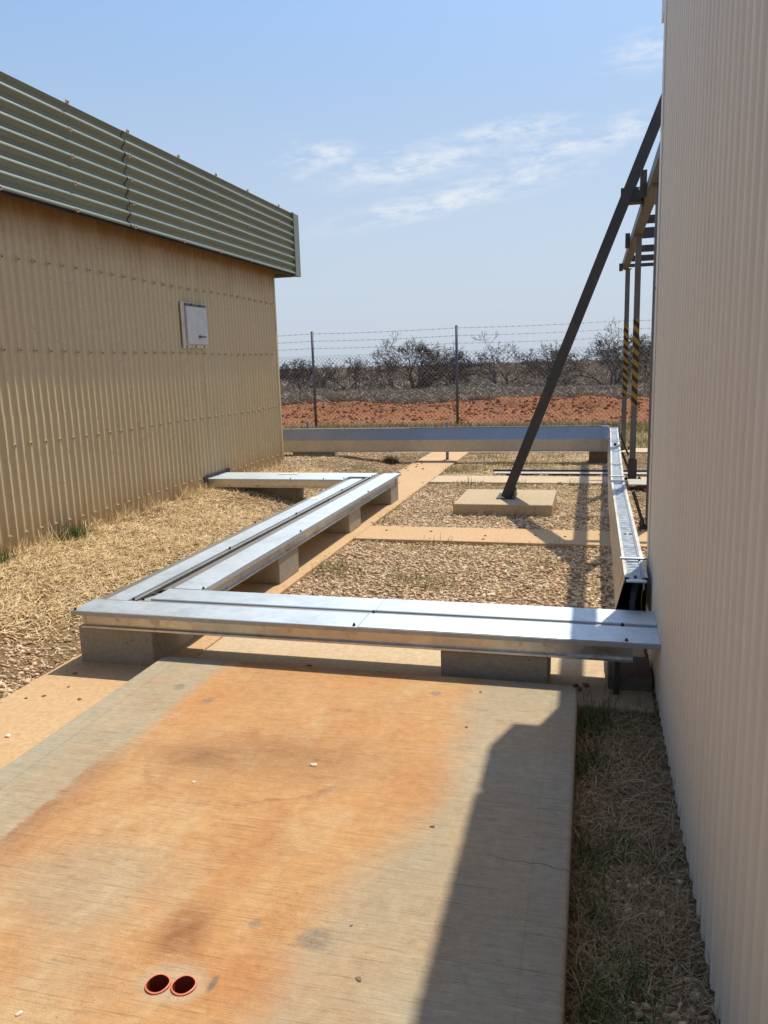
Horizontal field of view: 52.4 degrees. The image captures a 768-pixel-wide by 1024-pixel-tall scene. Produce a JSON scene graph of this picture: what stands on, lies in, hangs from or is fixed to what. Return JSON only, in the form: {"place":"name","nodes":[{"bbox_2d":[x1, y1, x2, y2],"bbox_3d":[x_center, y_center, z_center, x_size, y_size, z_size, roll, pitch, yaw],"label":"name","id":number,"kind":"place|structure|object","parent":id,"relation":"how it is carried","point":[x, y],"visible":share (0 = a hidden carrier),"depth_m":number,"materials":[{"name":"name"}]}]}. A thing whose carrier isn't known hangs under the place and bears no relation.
{"place":"outdoors","nodes":[
{"label":"outdoors","id":0,"kind":"place"},
{"bbox_2d":[0,452,467,769],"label":"path","id":1,"kind":"structure","parent":0,"point":[34,718],"depth_m":4.05,"materials":[{"name":"concrete"}]},
{"bbox_2d":[79,624,192,665],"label":"concrete block","id":2,"kind":"structure","parent":1,"relation":"on","point":[143,648],"depth_m":4.18,"materials":[{"name":"grey concrete"}]},
{"bbox_2d":[71,589,660,694],"bbox_3d":[-0.159,0.651,4.027,2.992,0.317,0.474,1,11,15],"label":"cable tray","id":3,"kind":"object","parent":2,"relation":"on","point":[616,636],"visible":0.97,"depth_m":3.86,"materials":[{"name":"metal"}]},
{"bbox_2d":[241,547,298,583],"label":"concrete block","id":4,"kind":"structure","parent":1,"relation":"on","point":[280,570],"depth_m":5.68,"materials":[{"name":"grey concrete"}]},
{"bbox_2d":[101,473,399,600],"bbox_3d":[-0.712,0.061,6.722,0.531,0.114,5.098,1,11,15],"label":"cable tray","id":5,"kind":"object","parent":4,"relation":"on","point":[230,562],"visible":0.94,"depth_m":5.66,"materials":[{"name":"metal"}]},
{"bbox_2d":[321,507,360,532],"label":"concrete block","id":6,"kind":"structure","parent":1,"relation":"on","point":[350,522],"depth_m":7.34,"materials":[{"name":"grey concrete"}]},
{"bbox_2d":[366,483,397,504],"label":"concrete block","id":7,"kind":"structure","parent":1,"relation":"on","point":[389,496],"depth_m":8.78,"materials":[{"name":"grey concrete"}]},
{"bbox_2d":[0,447,657,711],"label":"gravel","id":8,"kind":"structure","parent":0,"point":[516,583],"depth_m":6.14,"materials":[{"name":"beige gravel"}]},
{"bbox_2d":[0,0,663,368],"label":"sky","id":9,"kind":"structure","parent":0,"point":[440,164],"materials":[{"name":"blue"}]},
{"bbox_2d":[0,362,716,1023],"bbox_3d":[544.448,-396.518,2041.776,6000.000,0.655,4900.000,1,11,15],"label":"ground","id":10,"kind":"structure","parent":0,"point":[480,416],"depth_m":5.50,"materials":[{"name":"soil"}]},
{"bbox_2d":[0,517,94,564],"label":"green grass","id":11,"kind":"structure","parent":10,"relation":"on","point":[74,533],"depth_m":6.56,"materials":[{"name":"green plant"}]},
{"bbox_2d":[5,455,291,557],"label":"dry grass","id":12,"kind":"structure","parent":10,"relation":"on","point":[146,509],"depth_m":7.68,"materials":[{"name":"plant"}]},
{"bbox_2d":[0,71,300,554],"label":"corrugated shed","id":13,"kind":"structure","parent":10,"relation":"on","point":[139,356],"depth_m":7.32,"materials":[{"name":"beige metal"}]},
{"bbox_2d":[0,464,342,692],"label":"dry straw","id":14,"kind":"object","parent":10,"relation":"on","point":[170,532],"visible":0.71,"depth_m":6.24,"materials":[{"name":"beige plant"}]},
{"bbox_2d":[249,487,303,499],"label":"concrete block","id":15,"kind":"structure","parent":10,"relation":"on","point":[292,492],"depth_m":9.13,"materials":[{"name":"grey concrete"}]},
{"bbox_2d":[0,656,577,1023],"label":"concrete slab","id":16,"kind":"structure","parent":10,"relation":"on","point":[256,869],"depth_m":2.35,"materials":[{"name":"beige concrete"}]},
{"bbox_2d":[203,468,377,488],"bbox_3d":[-1.067,-0.363,9.150,2.012,0.220,0.670,1,11,15],"label":"cable tray","id":17,"kind":"object","parent":10,"relation":"on","point":[226,477],"visible":0.88,"depth_m":9.04,"materials":[{"name":"metal"}]},
{"bbox_2d":[3,454,600,701],"bbox_3d":[0.824,0.017,8.023,3.077,0.099,11.113,1,11,15],"label":"dry straw","id":18,"kind":"object","parent":10,"relation":"on","point":[412,495],"visible":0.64,"depth_m":8.84,"materials":[{"name":"beige plant"}]},
{"bbox_2d":[279,358,332,389],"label":"bare tree","id":19,"kind":"object","parent":10,"relation":"on","point":[299,372],"visible":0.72,"depth_m":45.10,"materials":[{"name":"brown plant"}]},
{"bbox_2d":[293,452,337,455],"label":"concrete block","id":20,"kind":"structure","parent":10,"relation":"on","point":[316,453],"depth_m":13.10,"materials":[{"name":"grey concrete"}]},
{"bbox_2d":[320,355,369,389],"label":"bare tree","id":21,"kind":"object","parent":10,"relation":"on","point":[358,367],"visible":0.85,"depth_m":43.15,"materials":[{"name":"brown plant"}]},
{"bbox_2d":[357,354,410,388],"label":"bare tree","id":22,"kind":"object","parent":10,"relation":"on","point":[396,360],"visible":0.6,"depth_m":44.25,"materials":[{"name":"brown plant"}]},
{"bbox_2d":[380,454,403,464],"bbox_3d":[0.121,-0.859,12.591,0.406,0.171,0.391,7,14,39],"label":"weed","id":23,"kind":"object","parent":10,"relation":"on","point":[391,461],"visible":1,"depth_m":12.56,"materials":[{"name":"green plant"}]},
{"bbox_2d":[364,331,466,388],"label":"bare tree","id":24,"kind":"object","parent":10,"relation":"on","point":[430,355],"visible":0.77,"depth_m":41.85,"materials":[{"name":"brown plant"}]},
{"bbox_2d":[414,352,472,387],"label":"bare tree","id":25,"kind":"object","parent":10,"relation":"on","point":[423,377],"visible":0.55,"depth_m":42.73,"materials":[{"name":"brown plant"}]},
{"bbox_2d":[283,420,619,459],"bbox_3d":[-0.704,-1.176,13.034,8.966,0.670,0.308,1,11,15],"label":"cable duct","id":26,"kind":"object","parent":10,"relation":"on","point":[447,439],"visible":0.68,"depth_m":12.48,"materials":[{"name":"grey metal"}]},
{"bbox_2d":[307,452,596,599],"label":"sedge grass","id":27,"kind":"structure","parent":10,"relation":"on","point":[452,470],"depth_m":7.78,"materials":[{"name":"beige plant"}]},
{"bbox_2d":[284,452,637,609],"bbox_3d":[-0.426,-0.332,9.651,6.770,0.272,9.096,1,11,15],"label":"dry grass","id":28,"kind":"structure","parent":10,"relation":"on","point":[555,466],"depth_m":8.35,"materials":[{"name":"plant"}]},
{"bbox_2d":[277,320,650,427],"bbox_3d":[0.033,-3.399,19.970,34.216,2.550,0.077,1,11,15],"label":"chain link fence","id":29,"kind":"object","parent":10,"relation":"on","point":[314,392],"visible":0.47,"depth_m":19.55,"materials":[{"name":"metal"}]},
{"bbox_2d":[279,357,649,405],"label":"scrub","id":30,"kind":"object","parent":10,"relation":"on","point":[569,391],"visible":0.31,"depth_m":39.38,"materials":[{"name":"plant"}]},
{"bbox_2d":[281,394,648,424],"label":"earth clods","id":31,"kind":"object","parent":10,"relation":"on","point":[461,419],"visible":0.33,"depth_m":23.95,"materials":[{"name":"brown soil"}]},
{"bbox_2d":[447,331,551,385],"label":"bare tree","id":32,"kind":"object","parent":10,"relation":"on","point":[480,364],"visible":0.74,"depth_m":41.02,"materials":[{"name":"brown plant"}]},
{"bbox_2d":[453,489,556,515],"bbox_3d":[1.340,-0.087,8.509,1.020,0.168,0.990,1,11,15],"label":"concrete pad","id":33,"kind":"object","parent":10,"relation":"on","point":[468,501],"visible":0.64,"depth_m":8.14,"materials":[{"name":"beige concrete"}]},
{"bbox_2d":[496,94,661,498],"bbox_3d":[2.000,-2.107,7.934,1.686,3.985,0.360,1,11,15],"label":"steel brace","id":34,"kind":"object","parent":33,"relation":"on","point":[630,192],"visible":0.9,"depth_m":7.77,"materials":[{"name":"black metal"}]},
{"bbox_2d":[515,340,575,381],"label":"bare tree","id":35,"kind":"object","parent":10,"relation":"on","point":[547,360],"visible":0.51,"depth_m":40.77,"materials":[{"name":"brown plant"}]},
{"bbox_2d":[493,469,646,471],"bbox_3d":[2.993,-0.566,10.829,2.940,0.040,0.040,1,11,15],"label":"steel angle","id":36,"kind":"object","parent":10,"relation":"on","point":[551,470],"visible":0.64,"depth_m":10.96,"materials":[{"name":"grey metal"}]},
{"bbox_2d":[493,471,646,473],"bbox_3d":[2.973,-0.535,10.714,2.920,0.006,0.190,1,11,15],"label":"cover strip","id":37,"kind":"object","parent":10,"relation":"on","point":[502,472],"visible":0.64,"depth_m":10.82,"materials":[{"name":"metal"}]},
{"bbox_2d":[589,452,607,462],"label":"concrete support block","id":38,"kind":"structure","parent":10,"relation":"on","point":[598,457],"depth_m":11.88,"materials":[{"name":"grey concrete"}]},
{"bbox_2d":[549,317,650,386],"bbox_3d":[11.549,-7.786,39.214,4.106,3.965,5.636,-11,14,-41],"label":"bare tree","id":39,"kind":"object","parent":10,"relation":"on","point":[609,350],"visible":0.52,"depth_m":38.89,"materials":[{"name":"brown plant"}]},
{"bbox_2d":[566,684,685,1023],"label":"green grass","id":40,"kind":"structure","parent":10,"relation":"on","point":[594,984],"depth_m":2.21,"materials":[{"name":"green plant"}]},
{"bbox_2d":[607,427,647,610],"bbox_3d":[2.570,-0.329,8.329,0.351,0.558,9.395,1,11,16],"label":"duct","id":41,"kind":"object","parent":10,"relation":"on","point":[630,578],"visible":0.92,"depth_m":4.84,"materials":[{"name":"grey metal"}]},
{"bbox_2d":[616,334,650,373],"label":"bare tree","id":42,"kind":"object","parent":10,"relation":"on","point":[642,351],"visible":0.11,"depth_m":40.93,"materials":[{"name":"brown plant"}]},
{"bbox_2d":[627,479,646,487],"bbox_3d":[3.358,-0.335,9.402,0.800,0.057,0.440,1,11,15],"label":"steel plate","id":43,"kind":"object","parent":10,"relation":"on","point":[640,483],"visible":0.36,"depth_m":9.40,"materials":[{"name":"metal"}]},
{"bbox_2d":[619,142,659,529],"bbox_3d":[4.127,-1.745,8.304,2.905,3.235,9.754,1,11,15],"label":"steel gantry","id":44,"kind":"object","parent":10,"relation":"on","point":[649,190],"visible":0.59,"depth_m":9.59,"materials":[{"name":"metal"}]},
{"bbox_2d":[564,649,720,1023],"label":"dry grass","id":45,"kind":"structure","parent":10,"relation":"on","point":[694,960],"depth_m":2.25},
{"bbox_2d":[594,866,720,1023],"bbox_3d":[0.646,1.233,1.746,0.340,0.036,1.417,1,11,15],"label":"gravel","id":46,"kind":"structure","parent":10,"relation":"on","point":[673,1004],"depth_m":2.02,"materials":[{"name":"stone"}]},
{"bbox_2d":[646,0,767,1023],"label":"corrugated shed","id":47,"kind":"structure","parent":10,"relation":"on","point":[707,567],"depth_m":1.99,"materials":[{"name":"grey metal"}]},
{"bbox_2d":[196,637,654,714],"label":"path","id":48,"kind":"structure","parent":0,"point":[571,672],"depth_m":4.14,"materials":[{"name":"concrete"}]},
{"bbox_2d":[441,650,550,683],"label":"concrete block","id":49,"kind":"structure","parent":48,"relation":"on","point":[519,668],"depth_m":3.65,"materials":[{"name":"grey concrete"}]},
{"bbox_2d":[607,656,652,691],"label":"concrete block","id":50,"kind":"structure","parent":48,"relation":"on","point":[635,674],"depth_m":3.69,"materials":[{"name":"grey concrete"}]},
{"bbox_2d":[282,418,647,447],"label":"verge grass","id":51,"kind":"structure","parent":0,"point":[640,429],"depth_m":18.95,"materials":[{"name":"green plant"}]},
{"bbox_2d":[283,395,648,425],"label":"dirt ground","id":52,"kind":"structure","parent":0,"point":[469,410],"depth_m":22.57,"materials":[{"name":"brown soil"}]},
{"bbox_2d":[354,525,646,548],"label":"path","id":53,"kind":"structure","parent":0,"point":[465,536],"depth_m":7.00,"materials":[{"name":"concrete"}]},
{"bbox_2d":[400,448,647,453],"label":"path","id":54,"kind":"structure","parent":0,"point":[641,450],"depth_m":13.47,"materials":[{"name":"concrete"}]},
{"bbox_2d":[429,476,646,484],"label":"path","id":55,"kind":"structure","parent":0,"point":[533,480],"depth_m":10.33,"materials":[{"name":"concrete"}]}
]}

